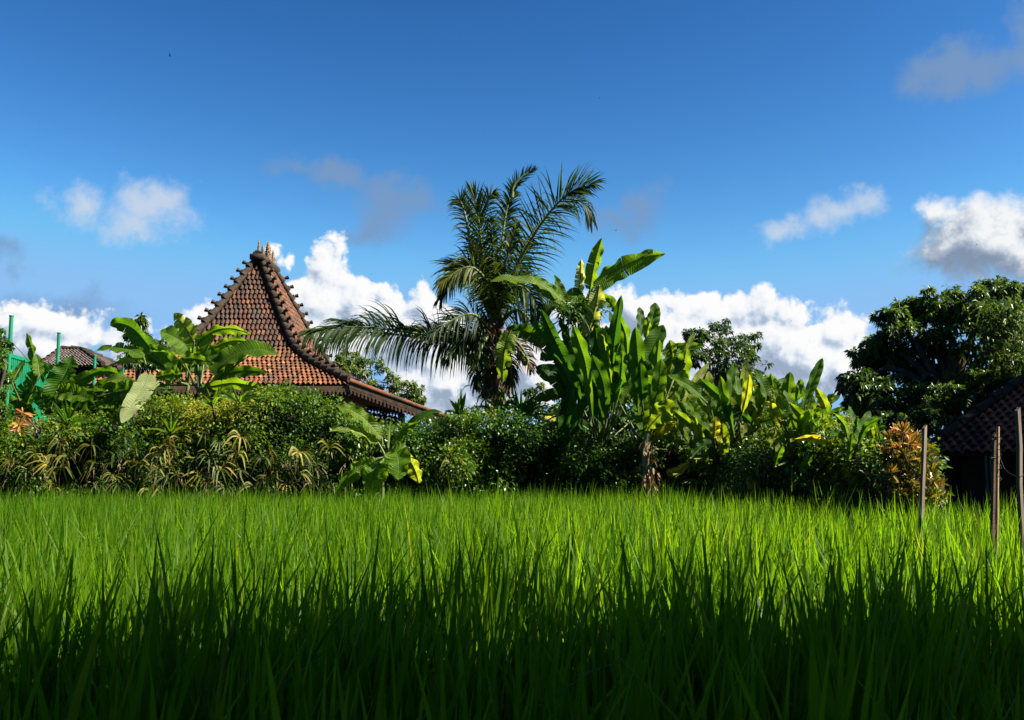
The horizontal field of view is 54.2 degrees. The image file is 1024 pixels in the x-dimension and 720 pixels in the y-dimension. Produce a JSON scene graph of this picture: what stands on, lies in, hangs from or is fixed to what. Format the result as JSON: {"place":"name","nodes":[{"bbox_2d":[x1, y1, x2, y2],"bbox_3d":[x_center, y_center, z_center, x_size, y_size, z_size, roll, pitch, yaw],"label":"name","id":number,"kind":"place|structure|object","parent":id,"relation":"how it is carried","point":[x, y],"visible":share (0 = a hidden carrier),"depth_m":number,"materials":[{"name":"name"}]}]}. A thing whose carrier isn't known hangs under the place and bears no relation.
{"place":"outdoors","nodes":[
{"label":"outdoors","id":0,"kind":"place"},
{"bbox_2d":[42,345,123,431],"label":"grey roofed house","id":1,"kind":"structure","parent":0,"point":[83,357],"depth_m":39.19,"materials":[{"name":"tile"}]},
{"bbox_2d":[86,240,448,432],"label":"pyramid roofed house","id":2,"kind":"structure","parent":0,"point":[258,302],"depth_m":28.39,"materials":[{"name":"ceramic"}]},
{"bbox_2d":[0,0,1023,461],"label":"sky","id":3,"kind":"structure","parent":0,"point":[816,165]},
{"bbox_2d":[522,382,560,420],"bbox_3d":[0.750,2.175,23.698,1.208,3.366,0.872,-2,-7,18],"label":"grey shrub tree","id":4,"kind":"object","parent":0,"point":[532,392],"visible":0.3,"depth_m":23.73,"materials":[{"name":"green plant"}]},
{"bbox_3d":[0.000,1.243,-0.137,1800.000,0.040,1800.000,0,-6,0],"label":"ground","id":5,"kind":"structure","parent":0,"visible":0},
{"bbox_2d":[0,328,15,429],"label":"creeper column","id":6,"kind":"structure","parent":5,"relation":"on","point":[6,346],"depth_m":16.52,"materials":[{"name":"green plant"}]},
{"bbox_2d":[0,333,53,439],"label":"banana plant","id":7,"kind":"object","parent":5,"relation":"on","point":[38,367],"visible":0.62,"depth_m":17.48,"materials":[{"name":"plant"}]},
{"bbox_2d":[0,315,124,439],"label":"green fence","id":8,"kind":"object","parent":5,"relation":"on","point":[14,360],"visible":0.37,"depth_m":18.85,"materials":[{"name":"metal"}]},
{"bbox_2d":[31,356,139,427],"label":"banana plant","id":9,"kind":"object","parent":5,"relation":"on","point":[94,398],"visible":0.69,"depth_m":17.21,"materials":[{"name":"green plant"}]},
{"bbox_2d":[89,317,174,422],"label":"banana plant","id":10,"kind":"object","parent":5,"relation":"on","point":[144,384],"visible":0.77,"depth_m":17.83,"materials":[{"name":"plant"}]},
{"bbox_2d":[115,312,174,420],"bbox_3d":[-8.919,1.317,24.002,1.208,5.161,1.711,0,-6,0],"label":"broadleaf tree","id":11,"kind":"object","parent":5,"relation":"on","point":[141,320],"visible":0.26,"depth_m":24.05,"materials":[{"name":"green plant"}]},
{"bbox_2d":[146,313,212,408],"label":"banana plant","id":12,"kind":"object","parent":5,"relation":"on","point":[180,336],"visible":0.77,"depth_m":17.66,"materials":[{"name":"plant"}]},
{"bbox_2d":[0,379,365,504],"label":"hedge","id":13,"kind":"object","parent":5,"relation":"on","point":[282,427],"visible":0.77,"depth_m":16.29,"materials":[{"name":"green plant"}]},
{"bbox_2d":[0,467,20,486],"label":"fan palm leaf","id":14,"kind":"object","parent":13,"relation":"attached to","point":[6,471],"visible":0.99,"depth_m":15.39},
{"bbox_2d":[0,457,22,476],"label":"fan palm leaf","id":15,"kind":"object","parent":13,"relation":"attached to","point":[9,462],"visible":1,"depth_m":15.50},
{"bbox_2d":[12,466,34,483],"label":"fan palm leaf","id":16,"kind":"object","parent":13,"relation":"attached to","point":[25,472],"visible":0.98,"depth_m":15.40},
{"bbox_2d":[8,407,41,439],"bbox_3d":[-7.639,0.988,15.622,0.383,0.520,0.912,1,-6,-11],"label":"croton","id":17,"kind":"object","parent":13,"relation":"on","point":[19,424],"visible":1,"depth_m":15.63,"materials":[{"name":"orange plant"}]},
{"bbox_2d":[19,445,43,468],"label":"fan palm leaf","id":18,"kind":"object","parent":13,"relation":"attached to","point":[35,453],"visible":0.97,"depth_m":15.42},
{"bbox_2d":[24,456,52,477],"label":"fan palm leaf","id":19,"kind":"object","parent":13,"relation":"attached to","point":[45,463],"visible":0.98,"depth_m":15.36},
{"bbox_2d":[41,479,55,494],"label":"fan palm leaf","id":20,"kind":"object","parent":13,"relation":"attached to","point":[48,483],"visible":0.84,"depth_m":15.49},
{"bbox_2d":[38,445,71,477],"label":"fan palm leaf","id":21,"kind":"object","parent":13,"relation":"attached to","point":[54,455],"visible":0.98,"depth_m":15.49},
{"bbox_2d":[46,437,68,454],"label":"fan palm leaf","id":22,"kind":"object","parent":13,"relation":"attached to","point":[57,440],"visible":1,"depth_m":15.54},
{"bbox_2d":[43,459,76,483],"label":"fan palm leaf","id":23,"kind":"object","parent":13,"relation":"attached to","point":[59,468],"visible":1,"depth_m":15.26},
{"bbox_2d":[51,444,80,474],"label":"fan palm leaf","id":24,"kind":"object","parent":13,"relation":"attached to","point":[65,456],"visible":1,"depth_m":15.40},
{"bbox_2d":[43,397,91,465],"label":"spiky plant","id":25,"kind":"object","parent":13,"relation":"on","point":[66,415],"visible":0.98,"depth_m":15.75,"materials":[{"name":"green plant"}]},
{"bbox_2d":[74,438,105,463],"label":"fan palm leaf","id":26,"kind":"object","parent":13,"relation":"attached to","point":[89,446],"visible":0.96,"depth_m":15.63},
{"bbox_2d":[79,454,110,478],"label":"fan palm leaf","id":27,"kind":"object","parent":13,"relation":"attached to","point":[91,462],"visible":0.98,"depth_m":15.41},
{"bbox_2d":[85,481,107,496],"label":"fan palm leaf","id":28,"kind":"object","parent":13,"relation":"attached to","point":[96,486],"visible":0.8,"depth_m":15.54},
{"bbox_2d":[87,475,113,493],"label":"fan palm leaf","id":29,"kind":"object","parent":13,"relation":"attached to","point":[98,480],"visible":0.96,"depth_m":15.44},
{"bbox_2d":[102,472,125,490],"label":"fan palm leaf","id":30,"kind":"object","parent":13,"relation":"attached to","point":[113,476],"visible":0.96,"depth_m":15.40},
{"bbox_2d":[100,445,130,467],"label":"fan palm leaf","id":31,"kind":"object","parent":13,"relation":"attached to","point":[114,452],"visible":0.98,"depth_m":15.43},
{"bbox_2d":[103,478,135,498],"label":"fan palm leaf","id":32,"kind":"object","parent":13,"relation":"attached to","point":[124,485],"visible":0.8,"depth_m":15.27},
{"bbox_2d":[112,431,135,452],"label":"fan palm leaf","id":33,"kind":"object","parent":13,"relation":"attached to","point":[129,438],"visible":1,"depth_m":15.43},
{"bbox_2d":[122,459,151,479],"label":"fan palm leaf","id":34,"kind":"object","parent":13,"relation":"attached to","point":[137,463],"visible":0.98,"depth_m":15.26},
{"bbox_2d":[138,462,169,486],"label":"fan palm leaf","id":35,"kind":"object","parent":13,"relation":"attached to","point":[154,468],"visible":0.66,"depth_m":15.45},
{"bbox_2d":[141,467,171,494],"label":"fan palm leaf","id":36,"kind":"object","parent":13,"relation":"attached to","point":[164,477],"visible":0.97,"depth_m":15.24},
{"bbox_2d":[148,480,166,496],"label":"fan palm leaf","id":37,"kind":"object","parent":13,"relation":"attached to","point":[155,489],"visible":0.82,"depth_m":15.23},
{"bbox_2d":[149,439,179,469],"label":"fan palm leaf","id":38,"kind":"object","parent":13,"relation":"attached to","point":[164,443],"visible":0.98,"depth_m":15.36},
{"bbox_2d":[144,414,195,479],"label":"spiky plant","id":39,"kind":"object","parent":13,"relation":"on","point":[176,428],"visible":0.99,"depth_m":15.75,"materials":[{"name":"green plant"}]},
{"bbox_2d":[155,435,193,468],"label":"fan palm leaf","id":40,"kind":"object","parent":13,"relation":"attached to","point":[166,448],"visible":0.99,"depth_m":15.31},
{"bbox_2d":[165,465,185,490],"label":"fan palm leaf","id":41,"kind":"object","parent":13,"relation":"attached to","point":[175,473],"visible":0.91,"depth_m":15.52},
{"bbox_2d":[170,435,189,453],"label":"fan palm leaf","id":42,"kind":"object","parent":13,"relation":"attached to","point":[181,439],"visible":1,"depth_m":15.33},
{"bbox_2d":[178,452,211,481],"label":"fan palm leaf","id":43,"kind":"object","parent":13,"relation":"attached to","point":[194,459],"visible":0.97,"depth_m":15.26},
{"bbox_2d":[182,471,215,494],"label":"fan palm leaf","id":44,"kind":"object","parent":13,"relation":"attached to","point":[207,474],"visible":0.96,"depth_m":15.28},
{"bbox_2d":[197,449,219,470],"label":"fan palm leaf","id":45,"kind":"object","parent":13,"relation":"attached to","point":[206,458],"visible":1,"depth_m":15.25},
{"bbox_2d":[198,383,232,449],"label":"spiky plant","id":46,"kind":"object","parent":13,"relation":"on","point":[215,398],"visible":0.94,"depth_m":15.89,"materials":[{"name":"green plant"}]},
{"bbox_2d":[204,436,228,456],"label":"fan palm leaf","id":47,"kind":"object","parent":13,"relation":"attached to","point":[217,442],"visible":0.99,"depth_m":15.40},
{"bbox_2d":[206,480,236,499],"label":"fan palm leaf","id":48,"kind":"object","parent":13,"relation":"attached to","point":[224,487],"visible":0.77,"depth_m":15.28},
{"bbox_2d":[212,460,236,485],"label":"fan palm leaf","id":49,"kind":"object","parent":13,"relation":"attached to","point":[223,467],"visible":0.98,"depth_m":15.25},
{"bbox_2d":[219,442,247,470],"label":"fan palm leaf","id":50,"kind":"object","parent":13,"relation":"attached to","point":[235,451],"visible":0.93,"depth_m":15.45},
{"bbox_2d":[222,430,252,453],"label":"fan palm leaf","id":51,"kind":"object","parent":13,"relation":"attached to","point":[243,434],"visible":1,"depth_m":15.22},
{"bbox_2d":[221,385,264,443],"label":"spiky plant","id":52,"kind":"object","parent":13,"relation":"on","point":[241,398],"visible":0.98,"depth_m":15.92,"materials":[{"name":"green plant"}]},
{"bbox_2d":[231,460,259,488],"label":"fan palm leaf","id":53,"kind":"object","parent":13,"relation":"attached to","point":[241,469],"visible":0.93,"depth_m":15.50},
{"bbox_2d":[237,481,260,495],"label":"fan palm leaf","id":54,"kind":"object","parent":13,"relation":"attached to","point":[245,484],"visible":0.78,"depth_m":15.29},
{"bbox_2d":[248,452,270,474],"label":"fan palm leaf","id":55,"kind":"object","parent":13,"relation":"attached to","point":[260,458],"visible":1,"depth_m":15.24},
{"bbox_2d":[253,471,286,495],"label":"fan palm leaf","id":56,"kind":"object","parent":13,"relation":"attached to","point":[268,478],"visible":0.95,"depth_m":15.25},
{"bbox_2d":[260,443,284,467],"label":"fan palm leaf","id":57,"kind":"object","parent":13,"relation":"attached to","point":[268,452],"visible":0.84,"depth_m":15.52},
{"bbox_2d":[272,478,302,495],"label":"fan palm leaf","id":58,"kind":"object","parent":13,"relation":"attached to","point":[289,484],"visible":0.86,"depth_m":15.47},
{"bbox_2d":[285,466,315,489],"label":"fan palm leaf","id":59,"kind":"object","parent":13,"relation":"attached to","point":[305,475],"visible":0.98,"depth_m":15.29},
{"bbox_2d":[286,444,316,471],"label":"fan palm leaf","id":60,"kind":"object","parent":13,"relation":"attached to","point":[301,449],"visible":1,"depth_m":15.27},
{"bbox_2d":[306,460,325,482],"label":"fan palm leaf","id":61,"kind":"object","parent":13,"relation":"attached to","point":[315,467],"visible":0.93,"depth_m":15.49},
{"bbox_2d":[310,474,330,495],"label":"fan palm leaf","id":62,"kind":"object","parent":13,"relation":"attached to","point":[323,478],"visible":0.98,"depth_m":15.16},
{"bbox_2d":[318,440,345,465],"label":"fan palm leaf","id":63,"kind":"object","parent":13,"relation":"attached to","point":[327,445],"visible":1,"depth_m":15.37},
{"bbox_2d":[181,325,277,405],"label":"banana plant","id":64,"kind":"object","parent":5,"relation":"on","point":[220,359],"visible":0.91,"depth_m":17.46,"materials":[{"name":"plant"}]},
{"bbox_2d":[332,351,426,427],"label":"leafy bush","id":65,"kind":"object","parent":5,"relation":"on","point":[353,366],"visible":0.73,"depth_m":37.08,"materials":[{"name":"green plant"}]},
{"bbox_2d":[329,403,440,501],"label":"banana plant","id":66,"kind":"object","parent":5,"relation":"on","point":[398,459],"visible":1,"depth_m":14.85,"materials":[{"name":"plant"}]},
{"bbox_2d":[325,403,550,503],"bbox_3d":[-1.221,1.867,16.369,3.755,2.369,2.350,0,-6,0],"label":"creeper hedge","id":67,"kind":"object","parent":5,"relation":"on","point":[489,453],"visible":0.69,"depth_m":16.09,"materials":[{"name":"green plant"}]},
{"bbox_2d":[439,455,468,482],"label":"fan palm leaf","id":68,"kind":"object","parent":67,"relation":"on","point":[448,461],"visible":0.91,"depth_m":15.49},
{"bbox_2d":[445,390,465,424],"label":"canna shoot","id":69,"kind":"object","parent":67,"relation":"attached to","point":[459,405],"visible":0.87,"depth_m":16.60,"materials":[{"name":"green plant"}]},
{"bbox_2d":[471,388,524,425],"bbox_3d":[-0.159,1.023,16.977,0.875,1.137,1.084,-4,-8,34],"label":"dracaena","id":70,"kind":"object","parent":67,"relation":"on","point":[500,403],"visible":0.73,"depth_m":16.91,"materials":[{"name":"green plant"}]},
{"bbox_2d":[494,385,554,432],"bbox_3d":[0.263,1.069,16.833,0.905,1.295,1.177,-3,-7,28],"label":"dracaena","id":71,"kind":"object","parent":67,"relation":"on","point":[528,408],"visible":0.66,"depth_m":16.78,"materials":[{"name":"green plant"}]},
{"bbox_2d":[294,162,606,422],"bbox_3d":[-0.993,-0.242,17.859,5.375,6.890,2.121,0,-6,0],"label":"coconut palm","id":72,"kind":"object","parent":5,"relation":"on","point":[494,299],"visible":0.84,"depth_m":17.79,"materials":[{"name":"green plant"}]},
{"bbox_2d":[0,473,1023,719],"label":"rice plants","id":73,"kind":"object","parent":5,"relation":"on","point":[412,607],"visible":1,"depth_m":3.14,"materials":[{"name":"plant"}]},
{"bbox_2d":[489,238,664,438],"bbox_3d":[1.126,0.456,16.895,3.003,5.189,1.121,0,-6,0],"label":"banana plant","id":74,"kind":"object","parent":5,"relation":"on","point":[612,275],"visible":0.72,"depth_m":17.00,"materials":[{"name":"plant"}]},
{"bbox_2d":[549,294,610,332],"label":"epiphyte fern","id":75,"kind":"object","parent":74,"relation":"attached to","point":[572,316],"visible":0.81,"depth_m":16.75,"materials":[{"name":"green plant"}]},
{"bbox_2d":[534,295,630,500],"bbox_3d":[1.308,0.960,16.186,1.509,4.032,1.510,2,-7,-17],"label":"heliconia clump","id":76,"kind":"object","parent":5,"relation":"on","point":[596,379],"visible":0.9,"depth_m":16.21,"materials":[{"name":"plant"}]},
{"bbox_2d":[514,416,658,509],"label":"creeper hedge","id":77,"kind":"object","parent":5,"relation":"on","point":[555,465],"visible":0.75,"depth_m":15.95,"materials":[{"name":"green plant"}]},
{"bbox_2d":[538,327,691,451],"bbox_3d":[1.806,1.325,18.459,3.005,3.923,1.998,0,-6,0],"label":"thicket bush","id":78,"kind":"object","parent":5,"relation":"on","point":[619,425],"visible":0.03,"depth_m":18.02,"materials":[{"name":"green plant"}]},
{"bbox_2d":[639,431,660,504],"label":"dead banana stem","id":79,"kind":"object","parent":5,"relation":"on","point":[647,468],"visible":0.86,"depth_m":14.74,"materials":[{"name":"brown plant"}]},
{"bbox_2d":[619,303,704,499],"bbox_3d":[2.319,1.005,15.895,1.058,3.881,1.854,-3,-7,27],"label":"heliconia clump","id":80,"kind":"object","parent":5,"relation":"on","point":[650,385],"visible":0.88,"depth_m":15.64,"materials":[{"name":"plant"}]},
{"bbox_2d":[668,359,784,503],"bbox_3d":[3.330,1.397,14.961,2.048,2.914,1.320,0,-6,0],"label":"heliconia clump","id":81,"kind":"object","parent":5,"relation":"on","point":[731,402],"visible":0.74,"depth_m":14.80,"materials":[{"name":"plant"}]},
{"bbox_2d":[681,318,774,418],"bbox_3d":[5.611,1.489,26.220,2.584,5.286,1.974,0,-6,0],"label":"broadleaf tree","id":82,"kind":"object","parent":5,"relation":"on","point":[744,349],"visible":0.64,"depth_m":26.00,"materials":[{"name":"green plant"}]},
{"bbox_2d":[635,429,842,513],"bbox_3d":[3.179,1.918,14.782,1.649,1.920,5.225,2,-7,-20],"label":"creeper hedge","id":83,"kind":"object","parent":5,"relation":"on","point":[756,463],"visible":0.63,"depth_m":14.10,"materials":[{"name":"green plant"}]},
{"bbox_2d":[666,462,689,476],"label":"fallen leaf","id":84,"kind":"object","parent":83,"relation":"on","point":[680,469],"visible":1,"depth_m":14.90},
{"bbox_2d":[681,479,701,483],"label":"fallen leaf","id":85,"kind":"object","parent":83,"relation":"on","point":[687,481],"visible":0.97,"depth_m":14.88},
{"bbox_2d":[699,469,716,476],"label":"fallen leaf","id":86,"kind":"object","parent":83,"relation":"on","point":[703,473],"visible":0.95,"depth_m":14.88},
{"bbox_2d":[674,385,782,452],"bbox_3d":[3.379,0.931,15.414,1.382,1.224,3.154,4,-7,-33],"label":"vine tangle","id":87,"kind":"object","parent":83,"relation":"on","point":[764,410],"visible":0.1,"depth_m":14.57,"materials":[{"name":"green plant"}]},
{"bbox_2d":[744,477,765,503],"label":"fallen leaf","id":88,"kind":"object","parent":83,"relation":"on","point":[750,485],"visible":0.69,"depth_m":13.59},
{"bbox_2d":[767,358,855,509],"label":"heliconia clump","id":89,"kind":"object","parent":5,"relation":"on","point":[792,417],"visible":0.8,"depth_m":13.00,"materials":[{"name":"plant"}]},
{"bbox_2d":[760,395,858,456],"bbox_3d":[3.925,0.882,13.228,0.690,0.925,2.691,0,-6,-4],"label":"vine tangle","id":90,"kind":"object","parent":89,"relation":"attached to","point":[828,419],"visible":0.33,"depth_m":12.37,"materials":[{"name":"green plant"}]},
{"bbox_2d":[830,406,884,507],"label":"heliconia clump","id":91,"kind":"object","parent":5,"relation":"on","point":[852,436],"visible":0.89,"depth_m":11.50,"materials":[{"name":"plant"}]},
{"bbox_2d":[800,426,954,522],"bbox_3d":[4.195,1.633,11.690,1.321,1.809,4.094,0,-6,0],"label":"hedge","id":92,"kind":"object","parent":5,"relation":"on","point":[868,463],"visible":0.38,"depth_m":11.41,"materials":[{"name":"green plant"}]},
{"bbox_2d":[808,486,826,501],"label":"fan palm leaf","id":93,"kind":"object","parent":92,"relation":"attached to","point":[814,492],"visible":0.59,"depth_m":12.21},
{"bbox_2d":[807,474,832,497],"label":"fan palm leaf","id":94,"kind":"object","parent":92,"relation":"attached to","point":[822,480],"visible":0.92,"depth_m":12.12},
{"bbox_2d":[817,459,842,483],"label":"fan palm leaf","id":95,"kind":"object","parent":92,"relation":"attached to","point":[836,466],"visible":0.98,"depth_m":11.77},
{"bbox_2d":[832,472,860,501],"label":"fan palm leaf","id":96,"kind":"object","parent":92,"relation":"attached to","point":[839,481],"visible":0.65,"depth_m":11.48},
{"bbox_2d":[837,486,862,506],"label":"fan palm leaf","id":97,"kind":"object","parent":92,"relation":"attached to","point":[846,491],"visible":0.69,"depth_m":11.33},
{"bbox_2d":[853,478,879,508],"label":"fan palm leaf","id":98,"kind":"object","parent":92,"relation":"attached to","point":[870,485],"visible":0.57,"depth_m":10.88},
{"bbox_2d":[862,493,879,511],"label":"fan palm leaf","id":99,"kind":"object","parent":92,"relation":"attached to","point":[866,495],"visible":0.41,"depth_m":10.69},
{"bbox_2d":[870,421,949,526],"bbox_3d":[3.942,1.480,9.885,0.728,1.734,1.098,-4,-7,30],"label":"croton","id":100,"kind":"object","parent":5,"relation":"on","point":[901,460],"visible":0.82,"depth_m":9.67,"materials":[{"name":"orange plant"}]},
{"bbox_2d":[868,406,952,478],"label":"thicket bush","id":101,"kind":"object","parent":5,"relation":"on","point":[916,419],"visible":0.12,"depth_m":17.89,"materials":[{"name":"green plant"}]},
{"bbox_2d":[919,425,926,562],"bbox_3d":[2.658,1.221,6.505,0.154,1.595,0.033,0,-6,0],"label":"wooden stake","id":102,"kind":"object","parent":5,"relation":"on","point":[923,469],"visible":0.39,"depth_m":6.55,"materials":[{"name":"brown wood"}]},
{"bbox_2d":[834,275,1023,519],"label":"tree","id":103,"kind":"object","parent":5,"relation":"on","point":[882,354],"visible":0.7,"depth_m":20.77,"materials":[{"name":"green plant"}]},
{"bbox_2d":[916,366,1019,422],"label":"broadleaf shrub","id":104,"kind":"object","parent":5,"relation":"on","point":[950,386],"visible":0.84,"depth_m":19.20,"materials":[{"name":"green plant"}]},
{"bbox_2d":[927,370,1023,529],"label":"tiled shed","id":105,"kind":"structure","parent":5,"relation":"on","point":[966,437],"depth_m":15.52,"materials":[{"name":"tile"}]},
{"bbox_2d":[984,456,989,509],"bbox_3d":[7.076,2.158,14.859,0.042,1.458,0.043,0,-6,0],"label":"shed post","id":106,"kind":"object","parent":5,"relation":"on","point":[986,475],"visible":0.49,"depth_m":14.88,"materials":[{"name":"brown wood"}]},
{"bbox_2d":[953,296,1023,387],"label":"slender tree","id":107,"kind":"object","parent":5,"relation":"on","point":[1008,316],"visible":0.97,"depth_m":19.57,"materials":[{"name":"green plant"}]},
{"bbox_2d":[989,432,995,561],"bbox_3d":[2.813,1.187,5.865,0.136,1.523,0.031,0,-6,0],"label":"wooden stake","id":108,"kind":"object","parent":5,"relation":"on","point":[993,489],"visible":0.42,"depth_m":5.91,"materials":[{"name":"brown wood"}]},
{"bbox_2d":[995,426,999,548],"bbox_3d":[2.812,1.165,5.808,0.121,1.556,0.020,0,-6,0],"label":"bamboo stake","id":109,"kind":"object","parent":5,"relation":"on","point":[997,485],"visible":0.51,"depth_m":5.85,"materials":[{"name":"wood"}]},
{"bbox_2d":[991,437,1022,480],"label":"wire","id":110,"kind":"object","parent":109,"relation":"attached to","point":[992,438],"visible":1,"depth_m":5.85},
{"bbox_2d":[1014,407,1023,573],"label":"wooden stake","id":111,"kind":"object","parent":5,"relation":"on","point":[1019,464],"visible":0.64,"depth_m":5.36,"materials":[{"name":"brown wood"}]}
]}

